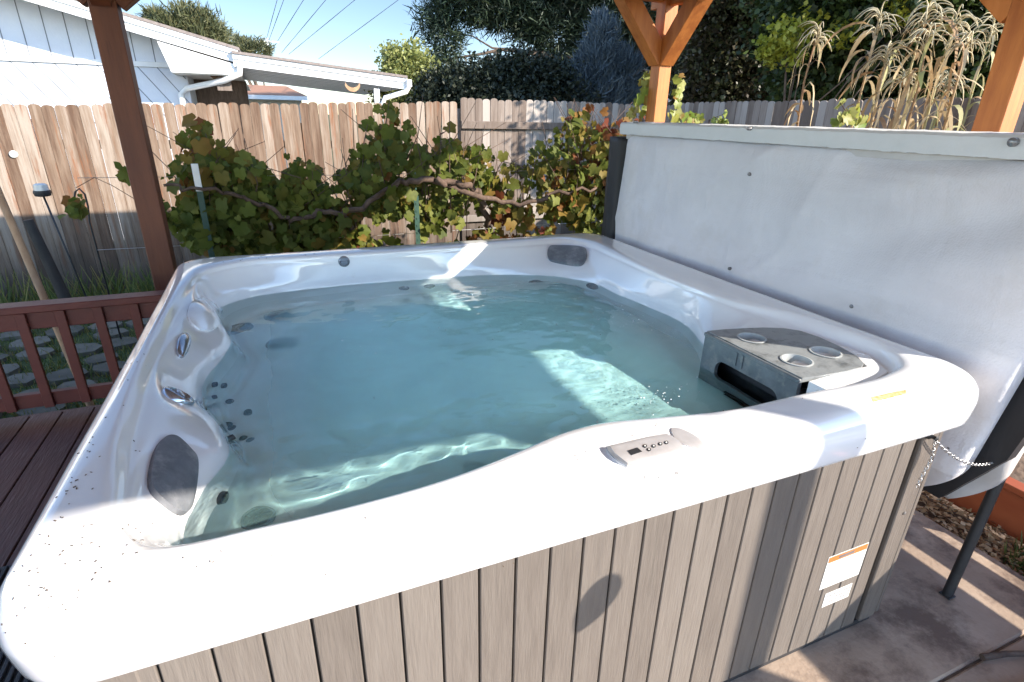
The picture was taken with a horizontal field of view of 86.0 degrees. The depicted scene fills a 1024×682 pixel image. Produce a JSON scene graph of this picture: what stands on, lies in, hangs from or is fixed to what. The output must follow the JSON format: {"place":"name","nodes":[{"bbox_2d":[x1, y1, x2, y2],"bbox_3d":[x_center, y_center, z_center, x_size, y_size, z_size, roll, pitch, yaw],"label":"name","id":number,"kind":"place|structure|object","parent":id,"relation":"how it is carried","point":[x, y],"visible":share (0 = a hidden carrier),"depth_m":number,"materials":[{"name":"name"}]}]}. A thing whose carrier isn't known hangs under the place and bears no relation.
{"place":"outdoors","nodes":[
{"label":"outdoors","id":0,"kind":"place"},
{"bbox_2d":[0,320,146,417],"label":"grass","id":1,"kind":"structure","parent":0,"point":[59,363],"depth_m":4.27,"materials":[{"name":"plant"}]},
{"bbox_2d":[0,114,532,418],"bbox_3d":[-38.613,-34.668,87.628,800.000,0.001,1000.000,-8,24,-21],"label":"lawn","id":2,"kind":"structure","parent":0,"point":[54,359],"depth_m":4.36,"materials":[{"name":"green plant"}]},
{"bbox_2d":[0,353,10,361],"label":"stepping stone","id":3,"kind":"object","parent":2,"relation":"on","point":[3,357],"visible":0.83,"depth_m":4.28,"materials":[{"name":"grey stone"}]},
{"bbox_2d":[2,363,21,376],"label":"stepping stone","id":4,"kind":"object","parent":2,"relation":"on","point":[11,368],"visible":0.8,"depth_m":4.07,"materials":[{"name":"grey stone"}]},
{"bbox_2d":[0,330,31,340],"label":"stepping stone","id":5,"kind":"object","parent":2,"relation":"on","point":[5,336],"visible":0.53,"depth_m":4.67,"materials":[{"name":"grey stone"}]},
{"bbox_2d":[7,373,35,387],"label":"stepping stone","id":6,"kind":"object","parent":2,"relation":"on","point":[27,380],"visible":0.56,"depth_m":3.92,"materials":[{"name":"grey stone"}]},
{"bbox_2d":[17,388,38,393],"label":"stepping stone","id":7,"kind":"object","parent":2,"relation":"on","point":[30,390],"visible":0.05,"depth_m":3.74,"materials":[{"name":"grey stone"}]},
{"bbox_2d":[8,336,51,350],"bbox_3d":[-3.995,0.023,4.563,0.274,0.035,0.236,-15,28,-35],"label":"stepping stone","id":8,"kind":"object","parent":2,"relation":"on","point":[40,343],"visible":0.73,"depth_m":4.54,"materials":[{"name":"grey stone"}]},
{"bbox_2d":[15,347,55,360],"bbox_3d":[-3.781,0.106,4.366,0.231,0.039,0.189,1,22,-1],"label":"stepping stone","id":9,"kind":"object","parent":2,"relation":"on","point":[44,354],"visible":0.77,"depth_m":4.34,"materials":[{"name":"grey stone"}]},
{"bbox_2d":[16,403,67,415],"bbox_3d":[-3.042,0.455,3.556,0.271,0.036,0.218,-8,24,-21],"label":"stepping stone","id":10,"kind":"object","parent":2,"relation":"on","point":[37,410],"visible":0.3,"depth_m":3.54,"materials":[{"name":"grey stone"}]},
{"bbox_2d":[0,187,93,406],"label":"wooden pole","id":11,"kind":"object","parent":2,"relation":"on","point":[23,250],"visible":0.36,"depth_m":3.42,"materials":[{"name":"brown wood"}]},
{"bbox_2d":[23,219,71,298],"bbox_3d":[-4.197,-0.636,5.028,0.213,0.957,0.108,-8,24,-21],"label":"stump post","id":12,"kind":"object","parent":2,"relation":"on","point":[50,267],"visible":0.79,"depth_m":4.96,"materials":[{"name":"wood"}]},
{"bbox_2d":[0,404,101,566],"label":"deck","id":13,"kind":"structure","parent":2,"relation":"on","point":[37,451],"depth_m":2.54,"materials":[{"name":"brown wood"}]},
{"bbox_2d":[0,565,31,681],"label":"slatted step","id":14,"kind":"object","parent":13,"relation":"on","point":[9,672],"visible":0.05,"depth_m":1.44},
{"bbox_2d":[0,290,164,412],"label":"deck railing","id":15,"kind":"object","parent":13,"relation":"on","point":[62,315],"visible":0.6,"depth_m":2.81,"materials":[{"name":"brown wood"}]},
{"bbox_2d":[33,183,86,296],"bbox_3d":[-3.883,-0.720,4.767,0.176,1.252,0.124,3,22,3],"label":"solar light","id":16,"kind":"object","parent":2,"relation":"on","point":[43,190],"visible":0.94,"depth_m":4.58,"materials":[{"name":"black metal"}]},
{"bbox_2d":[45,325,84,338],"bbox_3d":[-3.909,-0.077,4.804,0.284,0.041,0.243,-8,24,-21],"label":"stepping stone","id":17,"kind":"object","parent":2,"relation":"on","point":[51,333],"visible":0.46,"depth_m":4.78,"materials":[{"name":"grey stone"}]},
{"bbox_2d":[46,368,89,385],"bbox_3d":[-3.242,0.259,4.012,0.266,0.046,0.222,-8,24,-21],"label":"stepping stone","id":18,"kind":"object","parent":2,"relation":"on","point":[63,374],"visible":0.7,"depth_m":3.96,"materials":[{"name":"grey stone"}]},
{"bbox_2d":[57,380,96,388],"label":"stepping stone","id":19,"kind":"object","parent":2,"relation":"on","point":[70,384],"visible":0.31,"depth_m":3.86,"materials":[{"name":"grey stone"}]},
{"bbox_2d":[0,261,154,303],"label":"grass","id":20,"kind":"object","parent":2,"relation":"on","point":[10,296],"visible":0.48,"depth_m":5.52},
{"bbox_2d":[61,343,102,356],"bbox_3d":[-3.477,0.074,4.459,0.263,0.040,0.242,-8,24,-21],"label":"stepping stone","id":21,"kind":"object","parent":2,"relation":"on","point":[82,350],"visible":0.61,"depth_m":4.44,"materials":[{"name":"grey stone"}]},
{"bbox_2d":[74,188,121,338],"bbox_3d":[-3.318,-0.569,4.396,0.115,1.273,0.013,-8,24,-21],"label":"shepherd hook","id":22,"kind":"object","parent":2,"relation":"on","point":[75,191],"visible":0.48,"depth_m":4.33,"materials":[{"name":"black metal"}]},
{"bbox_2d":[83,353,118,366],"bbox_3d":[-3.211,0.147,4.297,0.219,0.038,0.183,-17,28,-37],"label":"stepping stone","id":23,"kind":"object","parent":2,"relation":"on","point":[91,359],"visible":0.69,"depth_m":4.25,"materials":[{"name":"grey stone"}]},
{"bbox_2d":[88,321,122,331],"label":"stepping stone","id":24,"kind":"object","parent":2,"relation":"on","point":[112,324],"visible":0.5,"depth_m":4.92,"materials":[{"name":"grey stone"}]},
{"bbox_2d":[93,361,124,375],"bbox_3d":[-3.032,0.206,4.152,0.242,0.045,0.183,5,23,10],"label":"stepping stone","id":25,"kind":"object","parent":2,"relation":"on","point":[103,369],"visible":0.43,"depth_m":4.10,"materials":[{"name":"grey stone"}]},
{"bbox_2d":[93,328,128,340],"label":"stepping stone","id":26,"kind":"object","parent":2,"relation":"on","point":[114,333],"visible":0.6,"depth_m":4.76,"materials":[{"name":"grey stone"}]},
{"bbox_2d":[111,337,136,350],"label":"stepping stone","id":27,"kind":"object","parent":2,"relation":"on","point":[131,341],"visible":0.42,"depth_m":4.57,"materials":[{"name":"grey stone"}]},
{"bbox_2d":[125,318,148,327],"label":"stepping stone","id":28,"kind":"object","parent":2,"relation":"on","point":[129,324],"visible":0.35,"depth_m":5.01,"materials":[{"name":"grey stone"}]},
{"bbox_2d":[124,274,154,292],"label":"fence foot weeds","id":29,"kind":"object","parent":2,"relation":"on","point":[133,290],"visible":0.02,"depth_m":5.62,"materials":[{"name":"plant"}]},
{"bbox_2d":[132,0,235,45],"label":"pine tree","id":30,"kind":"object","parent":2,"relation":"on","point":[193,18],"visible":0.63,"depth_m":21.19,"materials":[{"name":"green plant"}]},
{"bbox_2d":[191,164,214,256],"bbox_3d":[-2.226,-0.546,4.109,0.043,1.491,0.036,-8,24,-21],"label":"post","id":31,"kind":"object","parent":2,"relation":"on","point":[198,183],"visible":0.53,"depth_m":3.92,"materials":[{"name":"metal"}]},
{"bbox_2d":[0,0,411,238],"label":"neighbour house","id":32,"kind":"structure","parent":2,"relation":"on","point":[49,53],"depth_m":7.41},
{"bbox_2d":[211,74,232,90],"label":"bird house","id":33,"kind":"structure","parent":32,"relation":"hanging from","point":[226,87],"depth_m":7.73,"materials":[{"name":"beige wood"}]},
{"bbox_2d":[345,82,359,91],"bbox_3d":[-1.795,-2.865,6.190,0.166,0.104,0.020,-8,24,-21],"label":"moon ornament","id":34,"kind":"object","parent":32,"relation":"attached to","point":[353,89],"visible":1,"depth_m":6.19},
{"bbox_2d":[0,101,459,296],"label":"board fence","id":35,"kind":"object","parent":2,"relation":"on","point":[46,151],"visible":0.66,"depth_m":5.75,"materials":[{"name":"brown wood"}]},
{"bbox_2d":[9,150,17,157],"bbox_3d":[-4.802,-1.798,5.289,0.070,0.068,0.020,-8,24,-21],"label":"disc","id":36,"kind":"object","parent":35,"relation":"attached to","point":[13,153],"visible":1,"depth_m":5.29,"materials":[{"name":"white"}]},
{"bbox_2d":[227,27,275,84],"bbox_3d":[-12.732,-12.095,26.445,3.130,5.700,3.190,-8,24,-21],"label":"pine tree","id":37,"kind":"object","parent":2,"relation":"on","point":[246,44],"visible":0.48,"depth_m":25.54,"materials":[{"name":"green plant"}]},
{"bbox_2d":[259,0,397,85],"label":"power line","id":38,"kind":"object","parent":2,"relation":"on","point":[272,84],"visible":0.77,"depth_m":25.15,"materials":[{"name":"black metal"}]},
{"bbox_2d":[57,89,644,256],"bbox_3d":[-0.905,-1.176,4.764,4.874,1.853,1.013,-8,24,-21],"label":"grapevine","id":39,"kind":"object","parent":2,"relation":"on","point":[248,197],"visible":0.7,"depth_m":4.43,"materials":[{"name":"green plant"}]},
{"bbox_2d":[91,169,597,249],"bbox_3d":[-0.906,-1.170,4.682,4.500,0.519,0.004,-8,24,-21],"label":"trellis wire","id":40,"kind":"object","parent":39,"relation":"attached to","point":[339,237],"visible":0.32,"depth_m":4.68,"materials":[{"name":"metal"}]},
{"bbox_2d":[364,30,441,131],"bbox_3d":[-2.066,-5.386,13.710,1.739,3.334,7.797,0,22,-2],"label":"poplar tree","id":41,"kind":"object","parent":2,"relation":"on","point":[397,59],"visible":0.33,"depth_m":10.09,"materials":[{"name":"green plant"}]},
{"bbox_2d":[414,172,420,243],"bbox_3d":[-0.801,-0.712,4.702,0.036,1.405,0.035,15,26,31],"label":"post","id":42,"kind":"object","parent":2,"relation":"on","point":[417,219],"visible":0.48,"depth_m":4.58,"materials":[{"name":"metal"}]},
{"bbox_2d":[405,37,609,119],"bbox_3d":[0.109,-4.246,11.081,4.690,3.268,2.527,-8,24,-21],"label":"dense bush","id":43,"kind":"object","parent":2,"relation":"on","point":[500,76],"visible":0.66,"depth_m":10.07,"materials":[{"name":"green plant"}]},
{"bbox_2d":[402,0,656,84],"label":"pine tree","id":44,"kind":"object","parent":2,"relation":"on","point":[522,21],"visible":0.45,"depth_m":12.27,"materials":[{"name":"green plant"}]},
{"bbox_2d":[77,0,1023,290],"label":"pergola","id":45,"kind":"object","parent":2,"relation":"on","point":[663,40],"visible":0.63,"depth_m":3.01,"materials":[{"name":"brown wood"}]},
{"bbox_2d":[457,97,676,240],"bbox_3d":[0.818,-2.223,7.768,3.325,2.145,0.182,-8,24,-21],"label":"board fence","id":46,"kind":"object","parent":2,"relation":"on","point":[520,119],"visible":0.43,"depth_m":7.21,"materials":[{"name":"beige wood"}]},
{"bbox_2d":[561,2,648,105],"bbox_3d":[1.828,-4.605,11.115,1.759,3.926,1.747,8,23,15],"label":"spruce tree","id":47,"kind":"object","parent":2,"relation":"on","point":[607,57],"visible":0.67,"depth_m":10.48,"materials":[{"name":"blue plant"}]},
{"bbox_2d":[589,68,672,104],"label":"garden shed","id":48,"kind":"structure","parent":2,"relation":"on","point":[648,70],"depth_m":10.82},
{"bbox_2d":[643,0,781,105],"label":"leafy tree","id":49,"kind":"object","parent":2,"relation":"on","point":[716,68],"visible":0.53,"depth_m":9.06,"materials":[{"name":"green plant"}]},
{"bbox_2d":[743,0,937,101],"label":"yellow shrub","id":50,"kind":"object","parent":2,"relation":"on","point":[774,47],"visible":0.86,"depth_m":6.12,"materials":[{"name":"green plant"}]},
{"bbox_2d":[680,96,1023,132],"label":"board fence","id":51,"kind":"object","parent":2,"relation":"on","point":[758,112],"visible":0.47,"depth_m":6.06,"materials":[{"name":"grey wood"}]},
{"bbox_2d":[732,0,1003,110],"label":"leafy tree","id":52,"kind":"object","parent":2,"relation":"on","point":[821,80],"visible":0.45,"depth_m":6.33,"materials":[{"name":"green plant"}]},
{"bbox_2d":[247,85,307,169],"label":"house","id":53,"kind":"structure","parent":0,"point":[268,94],"depth_m":16.11,"materials":[{"name":"grey paint"}]},
{"bbox_2d":[121,0,568,114],"label":"sky","id":54,"kind":"structure","parent":0,"point":[249,17],"materials":[{"name":"blue"}]},
{"bbox_2d":[670,30,701,77],"bbox_3d":[4.630,-6.416,13.877,2.264,5.308,2.420,14,26,29],"label":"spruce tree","id":55,"kind":"object","parent":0,"point":[680,62],"visible":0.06,"depth_m":13.23,"materials":[{"name":"green plant"}]},
{"bbox_2d":[730,510,1023,681],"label":"patio slab","id":56,"kind":"structure","parent":0,"point":[917,626],"depth_m":1.84,"materials":[{"name":"concrete"}]},
{"bbox_2d":[0,233,978,681],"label":"hot tub","id":57,"kind":"object","parent":56,"relation":"on","point":[738,543],"visible":0.6,"depth_m":1.23,"materials":[{"name":"plastic"}]},
{"bbox_2d":[1,251,918,657],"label":"grit","id":58,"kind":"object","parent":57,"relation":"on","point":[221,551],"visible":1,"depth_m":0.87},
{"bbox_2d":[183,275,776,543],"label":"water","id":59,"kind":"structure","parent":57,"relation":"in","point":[309,410],"depth_m":1.77,"materials":[{"name":"teal liquid"}]},
{"bbox_2d":[342,292,698,422],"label":"bubbles","id":60,"kind":"object","parent":59,"relation":"on","point":[556,341],"visible":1,"depth_m":2.22,"materials":[{"name":"white liquid"}]},
{"bbox_2d":[939,480,1005,599],"bbox_3d":[1.649,0.299,1.782,0.209,1.298,0.045,-14,27,-33],"label":"cover lifter","id":61,"kind":"object","parent":56,"relation":"on","point":[985,509],"visible":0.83,"depth_m":1.90,"materials":[{"name":"black metal"}]},
{"bbox_2d":[601,120,1023,498],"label":"spa cover","id":62,"kind":"object","parent":61,"relation":"attached to","point":[912,238],"visible":0.65,"depth_m":1.90,"materials":[{"name":"plastic"}]},
{"bbox_2d":[916,434,993,487],"bbox_3d":[1.409,0.318,1.663,0.490,0.181,0.032,-7,24,-20],"label":"chain","id":63,"kind":"object","parent":61,"relation":"hanging from","point":[934,438],"visible":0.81,"depth_m":1.59,"materials":[{"name":"metal"}]},
{"bbox_2d":[938,634,1023,681],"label":"slab joint","id":64,"kind":"object","parent":56,"relation":"on","point":[979,660],"depth_m":1.75,"materials":[{"name":"soil"}]},
{"bbox_2d":[979,651,1023,660],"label":"broken stick","id":65,"kind":"object","parent":56,"relation":"on","point":[992,655],"visible":1,"depth_m":1.74,"materials":[{"name":"plant"}]},
{"bbox_2d":[917,453,1023,574],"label":"soil bed","id":66,"kind":"object","parent":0,"point":[1017,473],"visible":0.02,"depth_m":2.47,"materials":[{"name":"brown soil"}]},
{"bbox_2d":[626,70,688,122],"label":"vine shoot","id":67,"kind":"object","parent":66,"relation":"on","point":[678,115],"visible":0.84,"depth_m":4.43,"materials":[{"name":"green plant"}]},
{"bbox_2d":[687,109,728,123],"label":"vine shoot","id":68,"kind":"object","parent":66,"relation":"on","point":[698,118],"visible":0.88,"depth_m":4.74,"materials":[{"name":"green plant"}]},
{"bbox_2d":[783,21,838,125],"bbox_3d":[2.469,-1.550,5.033,0.543,2.413,0.478,11,24,22],"label":"corn stalk","id":69,"kind":"object","parent":66,"relation":"on","point":[815,43],"visible":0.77,"depth_m":4.65,"materials":[{"name":"beige plant"}]},
{"bbox_2d":[830,98,870,127],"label":"vine shoot","id":70,"kind":"object","parent":66,"relation":"on","point":[846,116],"visible":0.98,"depth_m":3.81,"materials":[{"name":"green plant"}]},
{"bbox_2d":[817,0,913,127],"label":"corn stalk","id":71,"kind":"object","parent":66,"relation":"on","point":[874,31],"visible":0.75,"depth_m":4.22,"materials":[{"name":"beige plant"}]},
{"bbox_2d":[836,40,930,128],"bbox_3d":[2.856,-1.224,4.545,0.663,2.197,0.486,-8,24,-21],"label":"corn stalk","id":72,"kind":"object","parent":66,"relation":"on","point":[888,53],"visible":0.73,"depth_m":4.16,"materials":[{"name":"beige plant"}]},
{"bbox_2d":[873,66,917,128],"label":"corn stalk","id":73,"kind":"object","parent":66,"relation":"on","point":[901,84],"visible":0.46,"depth_m":4.59,"materials":[{"name":"beige plant"}]},
{"bbox_2d":[865,0,958,128],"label":"corn stalk","id":74,"kind":"object","parent":66,"relation":"on","point":[895,119],"visible":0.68,"depth_m":4.11,"materials":[{"name":"beige plant"}]},
{"bbox_2d":[888,22,966,130],"bbox_3d":[2.997,-1.188,4.309,0.465,2.315,0.715,6,23,11],"label":"corn stalk","id":75,"kind":"object","parent":66,"relation":"on","point":[910,123],"visible":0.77,"depth_m":4.03,"materials":[{"name":"beige plant"}]},
{"bbox_2d":[881,4,983,130],"bbox_3d":[3.094,-1.245,4.321,0.565,2.414,0.645,-8,24,-21],"label":"corn stalk","id":76,"kind":"object","parent":66,"relation":"on","point":[939,59],"visible":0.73,"depth_m":3.98,"materials":[{"name":"beige plant"}]},
{"bbox_2d":[914,71,968,130],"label":"corn stalk","id":77,"kind":"object","parent":66,"relation":"on","point":[944,86],"visible":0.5,"depth_m":4.61,"materials":[{"name":"beige plant"}]},
{"bbox_2d":[911,24,998,130],"bbox_3d":[3.274,-1.131,4.234,0.650,2.274,0.537,10,24,20],"label":"corn stalk","id":78,"kind":"object","parent":66,"relation":"on","point":[967,39],"visible":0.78,"depth_m":3.89,"materials":[{"name":"beige plant"}]},
{"bbox_2d":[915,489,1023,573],"bbox_3d":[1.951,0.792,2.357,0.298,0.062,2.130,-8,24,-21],"label":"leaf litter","id":79,"kind":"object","parent":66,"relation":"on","point":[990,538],"visible":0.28,"depth_m":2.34,"materials":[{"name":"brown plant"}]},
{"bbox_2d":[940,12,1003,130],"bbox_3d":[3.791,-1.414,4.715,0.648,2.456,0.486,18,28,36],"label":"corn stalk","id":80,"kind":"object","parent":66,"relation":"on","point":[991,33],"visible":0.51,"depth_m":4.40,"materials":[{"name":"beige plant"}]},
{"bbox_2d":[944,477,1023,543],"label":"board","id":81,"kind":"object","parent":66,"relation":"on","point":[1007,514],"depth_m":2.31,"materials":[{"name":"red wood"}]},
{"bbox_2d":[1002,531,1023,575],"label":"grass","id":82,"kind":"structure","parent":66,"relation":"on","point":[1014,556],"depth_m":2.20,"materials":[{"name":"green plant"}]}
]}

